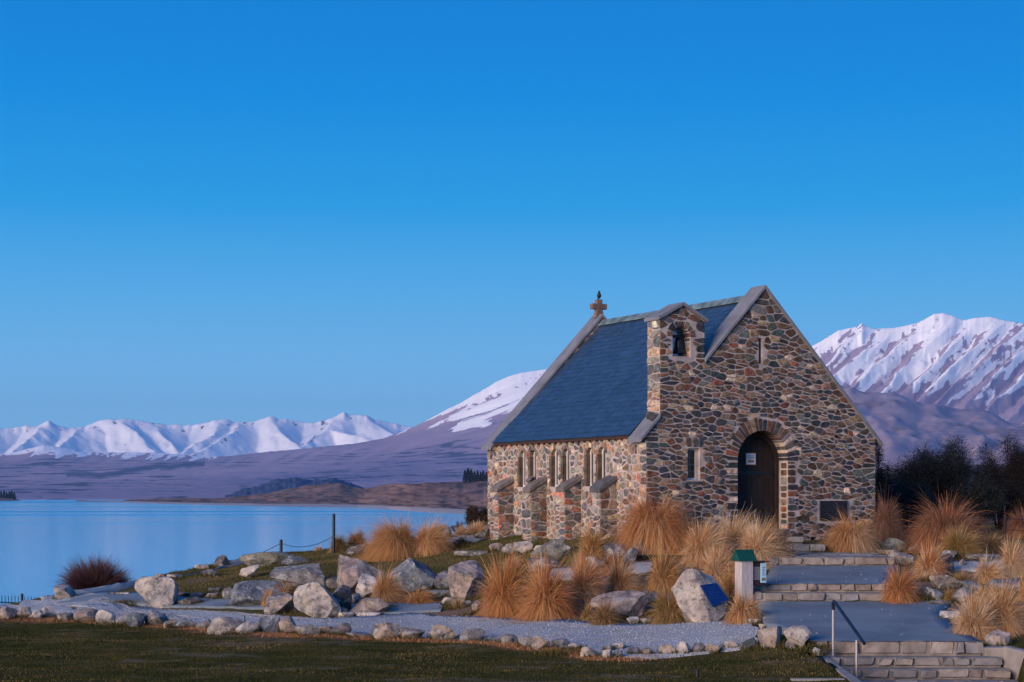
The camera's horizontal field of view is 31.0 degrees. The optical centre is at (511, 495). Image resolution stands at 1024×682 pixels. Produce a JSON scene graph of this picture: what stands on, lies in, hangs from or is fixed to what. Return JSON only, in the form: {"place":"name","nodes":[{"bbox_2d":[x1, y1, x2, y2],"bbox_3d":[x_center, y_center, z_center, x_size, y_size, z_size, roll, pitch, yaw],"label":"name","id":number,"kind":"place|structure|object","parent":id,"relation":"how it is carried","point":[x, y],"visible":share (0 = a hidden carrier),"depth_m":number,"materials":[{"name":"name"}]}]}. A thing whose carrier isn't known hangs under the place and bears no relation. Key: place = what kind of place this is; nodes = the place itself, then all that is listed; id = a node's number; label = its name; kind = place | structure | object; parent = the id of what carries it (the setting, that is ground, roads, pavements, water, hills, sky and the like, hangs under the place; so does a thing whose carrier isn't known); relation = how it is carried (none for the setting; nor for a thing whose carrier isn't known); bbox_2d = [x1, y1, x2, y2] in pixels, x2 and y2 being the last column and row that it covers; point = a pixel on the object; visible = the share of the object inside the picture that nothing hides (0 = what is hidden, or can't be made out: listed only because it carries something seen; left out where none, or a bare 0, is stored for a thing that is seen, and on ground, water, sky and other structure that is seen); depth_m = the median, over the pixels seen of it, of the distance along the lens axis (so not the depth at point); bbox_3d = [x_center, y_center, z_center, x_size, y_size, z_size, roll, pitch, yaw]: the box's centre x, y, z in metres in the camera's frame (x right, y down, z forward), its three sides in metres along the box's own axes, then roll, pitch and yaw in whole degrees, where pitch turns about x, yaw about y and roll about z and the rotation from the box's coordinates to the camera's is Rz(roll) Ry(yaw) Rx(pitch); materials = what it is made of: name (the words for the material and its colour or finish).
{"place":"outdoors","nodes":[
{"label":"outdoors","id":0,"kind":"place"},
{"bbox_2d":[74,560,243,595],"bbox_3d":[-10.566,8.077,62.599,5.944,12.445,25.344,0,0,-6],"label":"path","id":1,"kind":"structure","parent":0,"point":[116,586],"depth_m":51.65,"materials":[{"name":"gravel"}]},
{"bbox_2d":[0,412,411,456],"bbox_3d":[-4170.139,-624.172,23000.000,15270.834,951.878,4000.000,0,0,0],"label":"mountains","id":2,"kind":"structure","parent":0,"point":[221,437],"depth_m":23320.08,"materials":[{"name":"snow"}]},
{"bbox_2d":[0,500,487,604],"bbox_3d":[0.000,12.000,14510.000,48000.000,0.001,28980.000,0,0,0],"label":"lake","id":3,"kind":"structure","parent":0,"point":[39,539],"depth_m":595.68,"materials":[{"name":"blue liquid"}]},
{"bbox_2d":[56,591,441,613],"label":"path","id":4,"kind":"structure","parent":0,"point":[219,603],"depth_m":46.90,"materials":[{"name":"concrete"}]},
{"bbox_2d":[225,477,364,496],"bbox_3d":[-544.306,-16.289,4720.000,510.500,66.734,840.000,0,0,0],"label":"hills","id":5,"kind":"structure","parent":0,"point":[277,484],"depth_m":4729.42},
{"bbox_2d":[168,531,542,609],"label":"grass","id":6,"kind":"structure","parent":0,"point":[318,556],"depth_m":51.89,"materials":[{"name":"plant"}]},
{"bbox_2d":[0,565,937,659],"bbox_3d":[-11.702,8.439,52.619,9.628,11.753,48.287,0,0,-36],"label":"gravel path","id":7,"kind":"structure","parent":0,"point":[606,638],"depth_m":39.85,"materials":[{"name":"gravel"}]},
{"bbox_2d":[464,535,535,620],"bbox_3d":[-0.080,1.773,42.450,2.406,2.110,2.372,0,0,0],"label":"tussock","id":8,"kind":"object","parent":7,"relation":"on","point":[501,601],"visible":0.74,"depth_m":42.15,"materials":[{"name":"plant"}]},
{"bbox_2d":[506,538,587,624],"bbox_3d":[0.767,1.853,41.514,2.466,1.968,2.265,0,0,0],"label":"tussock","id":9,"kind":"object","parent":7,"relation":"on","point":[546,599],"visible":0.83,"depth_m":41.28,"materials":[{"name":"plant"}]},
{"bbox_2d":[0,313,1023,499],"bbox_3d":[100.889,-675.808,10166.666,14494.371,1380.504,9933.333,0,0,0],"label":"mountains","id":10,"kind":"structure","parent":0,"point":[944,359],"depth_m":12749.02,"materials":[{"name":"snow"}]},
{"bbox_2d":[0,523,1023,681],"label":"ground","id":11,"kind":"structure","parent":0,"point":[1018,641],"depth_m":34.22,"materials":[{"name":"plant"}]},
{"bbox_2d":[53,585,76,598],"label":"rock","id":12,"kind":"object","parent":11,"relation":"on","point":[65,591],"visible":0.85,"depth_m":49.67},
{"bbox_2d":[73,608,97,621],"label":"border stone","id":13,"kind":"object","parent":11,"relation":"on","point":[84,614],"visible":0.79,"depth_m":43.49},
{"bbox_2d":[47,548,135,592],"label":"bush","id":14,"kind":"object","parent":11,"relation":"on","point":[97,574],"visible":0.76,"depth_m":55.61,"materials":[{"name":"plant"}]},
{"bbox_2d":[95,609,115,623],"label":"border stone","id":15,"kind":"object","parent":11,"relation":"on","point":[103,614],"visible":0.77,"depth_m":43.03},
{"bbox_2d":[126,613,144,626],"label":"border stone","id":16,"kind":"object","parent":11,"relation":"on","point":[132,619],"visible":0.89,"depth_m":42.11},
{"bbox_2d":[134,576,178,607],"bbox_3d":[-9.188,2.550,47.492,1.155,0.935,0.967,0,0,0],"label":"boulder","id":17,"kind":"object","parent":11,"relation":"on","point":[156,591],"visible":0.93,"depth_m":47.26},
{"bbox_2d":[144,610,169,625],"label":"border stone","id":18,"kind":"object","parent":11,"relation":"on","point":[153,617],"visible":0.84,"depth_m":42.31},
{"bbox_2d":[207,617,243,634],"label":"border stone","id":19,"kind":"object","parent":11,"relation":"on","point":[219,624],"visible":0.84,"depth_m":39.36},
{"bbox_2d":[229,580,288,605],"bbox_3d":[-6.350,2.511,46.354,1.446,0.766,0.971,0,0,-18],"label":"boulder","id":20,"kind":"object","parent":11,"relation":"on","point":[248,592],"visible":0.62,"depth_m":46.13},
{"bbox_2d":[238,551,293,566],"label":"boulder","id":21,"kind":"object","parent":11,"relation":"on","point":[266,558],"visible":0.77,"depth_m":54.56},
{"bbox_2d":[259,615,279,632],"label":"border stone","id":22,"kind":"object","parent":11,"relation":"on","point":[269,623],"visible":0.9,"depth_m":39.49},
{"bbox_2d":[264,593,293,613],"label":"boulder","id":23,"kind":"object","parent":11,"relation":"on","point":[277,603],"visible":0.9,"depth_m":44.14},
{"bbox_2d":[279,616,295,633],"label":"border stone","id":24,"kind":"object","parent":11,"relation":"on","point":[287,624],"visible":0.74,"depth_m":39.33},
{"bbox_2d":[269,563,324,587],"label":"boulder","id":25,"kind":"object","parent":11,"relation":"on","point":[296,575],"visible":0.71,"depth_m":48.25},
{"bbox_2d":[294,624,320,635],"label":"border stone","id":26,"kind":"object","parent":11,"relation":"on","point":[305,628],"visible":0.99,"depth_m":38.93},
{"bbox_2d":[293,582,340,617],"bbox_3d":[-4.676,2.538,43.620,0.914,1.014,1.109,0,0,-43],"label":"boulder","id":27,"kind":"object","parent":11,"relation":"on","point":[317,599],"visible":0.95,"depth_m":43.35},
{"bbox_2d":[0,615,670,661],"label":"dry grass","id":28,"kind":"structure","parent":11,"relation":"on","point":[276,634],"depth_m":38.00,"materials":[{"name":"plant"}]},
{"bbox_2d":[327,532,352,552],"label":"tussock","id":29,"kind":"object","parent":11,"relation":"on","point":[340,547],"visible":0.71,"depth_m":58.27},
{"bbox_2d":[332,585,351,609],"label":"boulder","id":30,"kind":"object","parent":11,"relation":"on","point":[342,594],"visible":0.72,"depth_m":44.15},
{"bbox_2d":[342,524,367,547],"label":"tussock","id":31,"kind":"object","parent":11,"relation":"on","point":[358,537],"visible":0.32,"depth_m":58.94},
{"bbox_2d":[337,554,382,593],"bbox_3d":[-3.879,2.118,46.830,1.195,1.250,1.118,0,0,0],"label":"boulder","id":32,"kind":"object","parent":11,"relation":"on","point":[350,570],"visible":0.58,"depth_m":46.61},
{"bbox_2d":[355,573,377,597],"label":"boulder","id":33,"kind":"object","parent":11,"relation":"on","point":[362,587],"visible":0.59,"depth_m":46.06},
{"bbox_2d":[349,598,388,612],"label":"boulder","id":34,"kind":"object","parent":11,"relation":"on","point":[371,604],"visible":0.81,"depth_m":43.85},
{"bbox_2d":[372,622,399,639],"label":"border stone","id":35,"kind":"object","parent":11,"relation":"on","point":[384,629],"visible":0.94,"depth_m":38.31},
{"bbox_2d":[347,505,425,561],"bbox_3d":[-3.522,1.025,53.306,3.116,1.730,3.111,0,0,0],"label":"tussock","id":36,"kind":"object","parent":11,"relation":"on","point":[391,543],"visible":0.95,"depth_m":52.82,"materials":[{"name":"plant"}]},
{"bbox_2d":[367,563,410,602],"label":"tussock","id":37,"kind":"object","parent":11,"relation":"on","point":[386,589],"visible":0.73,"depth_m":45.41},
{"bbox_2d":[388,558,436,592],"bbox_3d":[-2.421,2.094,47.245,1.240,0.995,1.454,0,0,-31],"label":"boulder","id":38,"kind":"object","parent":11,"relation":"on","point":[411,571],"visible":0.69,"depth_m":46.72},
{"bbox_2d":[400,627,424,638],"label":"border stone","id":39,"kind":"object","parent":11,"relation":"on","point":[413,632],"visible":0.96,"depth_m":38.11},
{"bbox_2d":[402,583,439,603],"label":"tussock","id":40,"kind":"object","parent":11,"relation":"on","point":[422,597],"visible":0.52,"depth_m":45.20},
{"bbox_2d":[407,513,464,557],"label":"tussock","id":41,"kind":"object","parent":11,"relation":"on","point":[431,540],"visible":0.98,"depth_m":52.84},
{"bbox_2d":[434,571,448,589],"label":"rock","id":42,"kind":"object","parent":11,"relation":"on","point":[441,579],"visible":0.69,"depth_m":46.66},
{"bbox_2d":[429,624,457,640],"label":"border stone","id":43,"kind":"object","parent":11,"relation":"on","point":[439,631],"visible":0.91,"depth_m":38.19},
{"bbox_2d":[448,560,484,598],"bbox_3d":[-1.133,2.168,45.528,0.914,1.120,0.914,0,0,0],"label":"boulder","id":44,"kind":"object","parent":11,"relation":"on","point":[462,576],"visible":0.88,"depth_m":45.27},
{"bbox_2d":[458,629,484,641],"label":"border stone","id":45,"kind":"object","parent":11,"relation":"on","point":[475,633],"visible":0.64,"depth_m":38.09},
{"bbox_2d":[464,504,487,526],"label":"shrub","id":46,"kind":"object","parent":11,"relation":"on","point":[472,514],"visible":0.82,"depth_m":60.64,"materials":[{"name":"green plant"}]},
{"bbox_2d":[3,534,1017,659],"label":"rocks","id":47,"kind":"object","parent":11,"relation":"on","point":[808,647],"depth_m":40.41,"materials":[{"name":"stone"}]},
{"bbox_2d":[527,557,562,572],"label":"boulder","id":48,"kind":"object","parent":11,"relation":"on","point":[542,558],"visible":0.41,"depth_m":47.04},
{"bbox_2d":[531,538,571,560],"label":"boulder","id":49,"kind":"object","parent":11,"relation":"on","point":[556,546],"visible":0.77,"depth_m":47.70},
{"bbox_2d":[565,513,607,568],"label":"tussock","id":50,"kind":"object","parent":11,"relation":"on","point":[592,541],"visible":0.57,"depth_m":46.03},
{"bbox_2d":[565,522,614,609],"bbox_3d":[1.752,1.564,42.529,1.651,2.106,1.612,0,0,-14],"label":"tussock","id":51,"kind":"object","parent":11,"relation":"on","point":[590,583],"visible":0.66,"depth_m":42.35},
{"bbox_2d":[582,590,625,625],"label":"tussock","id":52,"kind":"object","parent":11,"relation":"on","point":[603,616],"visible":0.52,"depth_m":40.02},
{"bbox_2d":[597,545,628,576],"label":"tussock","id":53,"kind":"object","parent":11,"relation":"on","point":[607,564],"visible":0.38,"depth_m":44.96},
{"bbox_2d":[600,543,628,560],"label":"boulder","id":54,"kind":"object","parent":11,"relation":"on","point":[607,547],"visible":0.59,"depth_m":45.96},
{"bbox_2d":[590,590,650,617],"bbox_3d":[2.403,2.467,41.044,1.371,0.692,0.974,0,0,0],"label":"boulder","id":55,"kind":"object","parent":11,"relation":"on","point":[633,603],"visible":0.73,"depth_m":40.77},
{"bbox_2d":[601,543,645,592],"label":"tussock","id":56,"kind":"object","parent":11,"relation":"on","point":[620,581],"visible":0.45,"depth_m":43.17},
{"bbox_2d":[598,474,705,555],"bbox_3d":[3.583,0.320,46.749,3.787,2.296,3.870,0,0,22],"label":"tussock","id":57,"kind":"object","parent":11,"relation":"on","point":[643,524],"visible":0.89,"depth_m":46.17,"materials":[{"name":"plant"}]},
{"bbox_2d":[640,571,686,624],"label":"tussock","id":58,"kind":"object","parent":11,"relation":"on","point":[666,613],"visible":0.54,"depth_m":39.59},
{"bbox_2d":[640,531,688,595],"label":"tussock","id":59,"kind":"object","parent":11,"relation":"on","point":[668,573],"visible":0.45,"depth_m":42.81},
{"bbox_2d":[481,285,882,541],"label":"church","id":60,"kind":"structure","parent":11,"relation":"on","point":[732,404],"depth_m":48.89,"materials":[{"name":"brown stone"}]},
{"bbox_2d":[517,453,524,486],"bbox_3d":[0.340,-0.769,53.051,0.182,1.038,0.488,0,0,-27],"label":"lancet window","id":61,"kind":"structure","parent":60,"relation":"in","point":[521,460],"depth_m":53.15,"materials":[{"name":"glass"}]},
{"bbox_2d":[549,451,557,485],"bbox_3d":[1.229,-0.769,51.284,0.182,1.038,0.488,0,0,-27],"label":"lancet window","id":62,"kind":"structure","parent":60,"relation":"in","point":[553,460],"depth_m":51.38,"materials":[{"name":"glass"}]},
{"bbox_2d":[560,450,568,482],"bbox_3d":[1.524,-0.769,50.678,0.182,1.038,0.488,0,0,-27],"label":"lancet window","id":63,"kind":"structure","parent":60,"relation":"in","point":[564,469],"depth_m":50.78,"materials":[{"name":"glass"}]},
{"bbox_2d":[584,449,592,485],"bbox_3d":[2.128,-0.769,49.471,0.182,1.038,0.488,0,0,-27],"label":"lancet window","id":64,"kind":"structure","parent":60,"relation":"in","point":[588,461],"depth_m":49.58,"materials":[{"name":"glass"}]},
{"bbox_2d":[596,448,604,480],"bbox_3d":[2.423,-0.769,48.896,0.182,1.038,0.488,0,0,-27],"label":"lancet window","id":65,"kind":"structure","parent":60,"relation":"in","point":[600,465],"depth_m":48.99,"materials":[{"name":"glass"}]},
{"bbox_2d":[688,449,695,479],"bbox_3d":[4.584,-0.805,47.562,0.352,0.810,0.080,0,0,-27],"label":"window","id":66,"kind":"structure","parent":60,"relation":"in","point":[691,452],"depth_m":47.60,"materials":[{"name":"glass"}]},
{"bbox_2d":[738,437,773,527],"bbox_3d":[6.344,-0.340,48.785,1.392,2.420,0.089,0,0,-27],"label":"door","id":67,"kind":"structure","parent":60,"relation":"in","point":[755,457],"depth_m":48.83,"materials":[{"name":"black wood"}]},
{"bbox_2d":[671,568,728,622],"bbox_3d":[4.102,2.241,39.613,1.011,1.364,1.197,0,0,42],"label":"boulder","id":68,"kind":"object","parent":11,"relation":"on","point":[700,596],"visible":0.83,"depth_m":39.28,"materials":[{"name":"stone"}]},
{"bbox_2d":[672,508,739,568],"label":"tussock","id":69,"kind":"object","parent":11,"relation":"on","point":[695,546],"visible":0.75,"depth_m":45.25,"materials":[{"name":"plant"}]},
{"bbox_2d":[698,536,744,584],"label":"tussock","id":70,"kind":"object","parent":11,"relation":"on","point":[716,566],"visible":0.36,"depth_m":42.80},
{"bbox_2d":[716,567,734,607],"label":"tussock","id":71,"kind":"object","parent":11,"relation":"on","point":[728,589],"visible":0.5,"depth_m":40.90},
{"bbox_2d":[715,506,765,555],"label":"tussock","id":72,"kind":"object","parent":11,"relation":"on","point":[732,528],"visible":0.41,"depth_m":46.53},
{"bbox_2d":[720,585,766,624],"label":"tussock","id":73,"kind":"object","parent":11,"relation":"on","point":[741,610],"visible":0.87,"depth_m":37.57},
{"bbox_2d":[730,549,769,600],"bbox_3d":[5.186,1.930,40.068,0.785,1.507,0.395,0,0,-24],"label":"information post","id":74,"kind":"object","parent":11,"relation":"on","point":[750,571],"visible":0.87,"depth_m":39.92,"materials":[{"name":"green paint"}]},
{"bbox_2d":[726,503,793,569],"bbox_3d":[6.179,0.936,45.237,2.022,1.834,2.116,0,0,0],"label":"tussock","id":75,"kind":"object","parent":11,"relation":"on","point":[760,544],"visible":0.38,"depth_m":45.04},
{"bbox_2d":[757,626,781,648],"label":"boulder","id":76,"kind":"object","parent":11,"relation":"on","point":[770,637],"visible":0.98,"depth_m":34.40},
{"bbox_2d":[770,525,794,556],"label":"tussock","id":77,"kind":"object","parent":11,"relation":"on","point":[787,544],"visible":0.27,"depth_m":45.38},
{"bbox_2d":[784,625,812,647],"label":"boulder","id":78,"kind":"object","parent":11,"relation":"on","point":[797,634],"visible":0.92,"depth_m":34.01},
{"bbox_2d":[782,536,824,551],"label":"stone steps","id":79,"kind":"structure","parent":11,"relation":"on","point":[799,546],"depth_m":47.26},
{"bbox_2d":[753,583,886,611],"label":"stone steps","id":80,"kind":"structure","parent":11,"relation":"on","point":[817,592],"depth_m":40.27,"materials":[{"name":"stone"}]},
{"bbox_2d":[767,557,893,568],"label":"stone steps","id":81,"kind":"structure","parent":11,"relation":"on","point":[835,561],"depth_m":44.70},
{"bbox_2d":[822,656,861,681],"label":"concrete kerb","id":82,"kind":"structure","parent":11,"relation":"on","point":[842,672],"depth_m":31.01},
{"bbox_2d":[813,504,890,553],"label":"tussock","id":83,"kind":"object","parent":11,"relation":"on","point":[848,537],"visible":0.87,"depth_m":47.45,"materials":[{"name":"plant"}]},
{"bbox_2d":[875,440,891,520],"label":"shrub","id":84,"kind":"object","parent":11,"relation":"on","point":[879,478],"visible":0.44,"depth_m":59.85,"materials":[{"name":"green plant"}]},
{"bbox_2d":[866,488,910,542],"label":"tussock","id":85,"kind":"object","parent":11,"relation":"on","point":[886,521],"visible":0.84,"depth_m":49.47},
{"bbox_2d":[881,538,906,551],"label":"boulder","id":86,"kind":"object","parent":11,"relation":"on","point":[895,544],"visible":0.77,"depth_m":47.93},
{"bbox_2d":[877,556,923,604],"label":"tussock","id":87,"kind":"object","parent":11,"relation":"on","point":[899,590],"visible":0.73,"depth_m":39.81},
{"bbox_2d":[888,552,913,564],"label":"boulder","id":88,"kind":"object","parent":11,"relation":"on","point":[901,557],"visible":0.77,"depth_m":45.36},
{"bbox_2d":[876,477,938,533],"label":"shrub","id":89,"kind":"object","parent":11,"relation":"on","point":[908,496],"visible":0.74,"depth_m":56.82,"materials":[{"name":"green plant"}]},
{"bbox_2d":[813,640,1017,681],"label":"stone steps","id":90,"kind":"structure","parent":11,"relation":"on","point":[920,661],"depth_m":33.64,"materials":[{"name":"stone"}]},
{"bbox_2d":[831,600,865,677],"bbox_3d":[6.059,2.623,33.201,0.065,1.414,1.307,0,0,-16],"label":"handrail","id":91,"kind":"object","parent":90,"relation":"on","point":[834,603],"visible":0.94,"depth_m":33.28,"materials":[{"name":"metal"}]},
{"bbox_2d":[907,533,954,580],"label":"tussock","id":92,"kind":"object","parent":11,"relation":"on","point":[929,564],"visible":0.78,"depth_m":43.38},
{"bbox_2d":[888,431,979,515],"bbox_3d":[13.803,-0.413,59.992,3.285,3.348,2.882,0,0,0],"label":"shrub","id":93,"kind":"object","parent":11,"relation":"on","point":[947,469],"visible":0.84,"depth_m":59.55,"materials":[{"name":"green plant"}]},
{"bbox_2d":[929,575,961,589],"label":"boulder","id":94,"kind":"object","parent":11,"relation":"on","point":[938,582],"visible":0.9,"depth_m":41.51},
{"bbox_2d":[893,481,1006,553],"bbox_3d":[11.366,0.495,48.158,3.760,1.976,3.844,0,0,0],"label":"tussock","id":95,"kind":"object","parent":11,"relation":"on","point":[933,523],"visible":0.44,"depth_m":47.73,"materials":[{"name":"plant"}]},
{"bbox_2d":[932,510,992,560],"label":"tussock","id":96,"kind":"object","parent":11,"relation":"on","point":[961,545],"visible":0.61,"depth_m":45.78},
{"bbox_2d":[936,471,1008,530],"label":"shrub","id":97,"kind":"object","parent":11,"relation":"on","point":[992,500],"visible":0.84,"depth_m":57.58,"materials":[{"name":"green plant"}]},
{"bbox_2d":[944,580,1002,643],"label":"tussock","id":98,"kind":"object","parent":11,"relation":"on","point":[975,621],"visible":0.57,"depth_m":35.01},
{"bbox_2d":[970,571,998,602],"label":"tussock","id":99,"kind":"object","parent":11,"relation":"on","point":[980,593],"visible":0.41,"depth_m":39.30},
{"bbox_2d":[970,549,1014,583],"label":"tussock","id":100,"kind":"object","parent":11,"relation":"on","point":[984,572],"visible":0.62,"depth_m":42.38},
{"bbox_2d":[977,529,1008,554],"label":"tussock","id":101,"kind":"object","parent":11,"relation":"on","point":[994,541],"visible":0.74,"depth_m":46.79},
{"bbox_2d":[967,428,1023,529],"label":"shrub","id":102,"kind":"object","parent":11,"relation":"on","point":[1013,478],"visible":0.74,"depth_m":60.62,"materials":[{"name":"green plant"}]},
{"bbox_2d":[984,630,1010,645],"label":"boulder","id":103,"kind":"object","parent":11,"relation":"on","point":[995,636],"visible":0.83,"depth_m":34.43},
{"bbox_2d":[979,574,1023,638],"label":"tussock","id":104,"kind":"object","parent":11,"relation":"on","point":[1012,618],"visible":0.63,"depth_m":35.42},
{"bbox_2d":[983,646,1023,680],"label":"cheek wall","id":105,"kind":"structure","parent":11,"relation":"on","point":[1012,657],"depth_m":33.55,"materials":[{"name":"concrete"}]},
{"bbox_2d":[989,579,1021,591],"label":"boulder","id":106,"kind":"object","parent":11,"relation":"on","point":[1003,581],"visible":0.51,"depth_m":40.52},
{"bbox_2d":[997,526,1023,578],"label":"tussock","id":107,"kind":"object","parent":11,"relation":"on","point":[1012,559],"visible":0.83,"depth_m":42.88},
{"bbox_2d":[999,503,1023,538],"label":"tussock","id":108,"kind":"object","parent":11,"relation":"on","point":[1015,523],"visible":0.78,"depth_m":53.45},
{"bbox_2d":[0,0,1023,428],"label":"sky","id":109,"kind":"structure","parent":0,"point":[390,211],"materials":[{"name":"blue"}]},
{"bbox_2d":[77,465,1023,522],"bbox_3d":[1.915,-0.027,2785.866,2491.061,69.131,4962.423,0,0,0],"label":"hills","id":110,"kind":"structure","parent":0,"point":[451,497],"depth_m":1978.84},
{"bbox_2d":[758,565,896,590],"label":"path","id":111,"kind":"structure","parent":0,"point":[838,574],"depth_m":42.48,"materials":[{"name":"concrete"}]},
{"bbox_2d":[777,551,892,557],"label":"flagstone path","id":112,"kind":"structure","parent":0,"point":[828,554],"depth_m":45.79,"materials":[{"name":"stone"}]},
{"bbox_2d":[758,601,980,655],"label":"path","id":113,"kind":"structure","parent":0,"point":[871,620],"depth_m":36.87,"materials":[{"name":"concrete"}]},
{"bbox_2d":[843,388,1023,469],"bbox_3d":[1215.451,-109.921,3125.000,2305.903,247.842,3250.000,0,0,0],"label":"hills","id":114,"kind":"structure","parent":0,"point":[900,425],"depth_m":3025.48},
{"bbox_2d":[954,558,1023,571],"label":"gravel path","id":115,"kind":"structure","parent":0,"point":[958,567],"depth_m":44.51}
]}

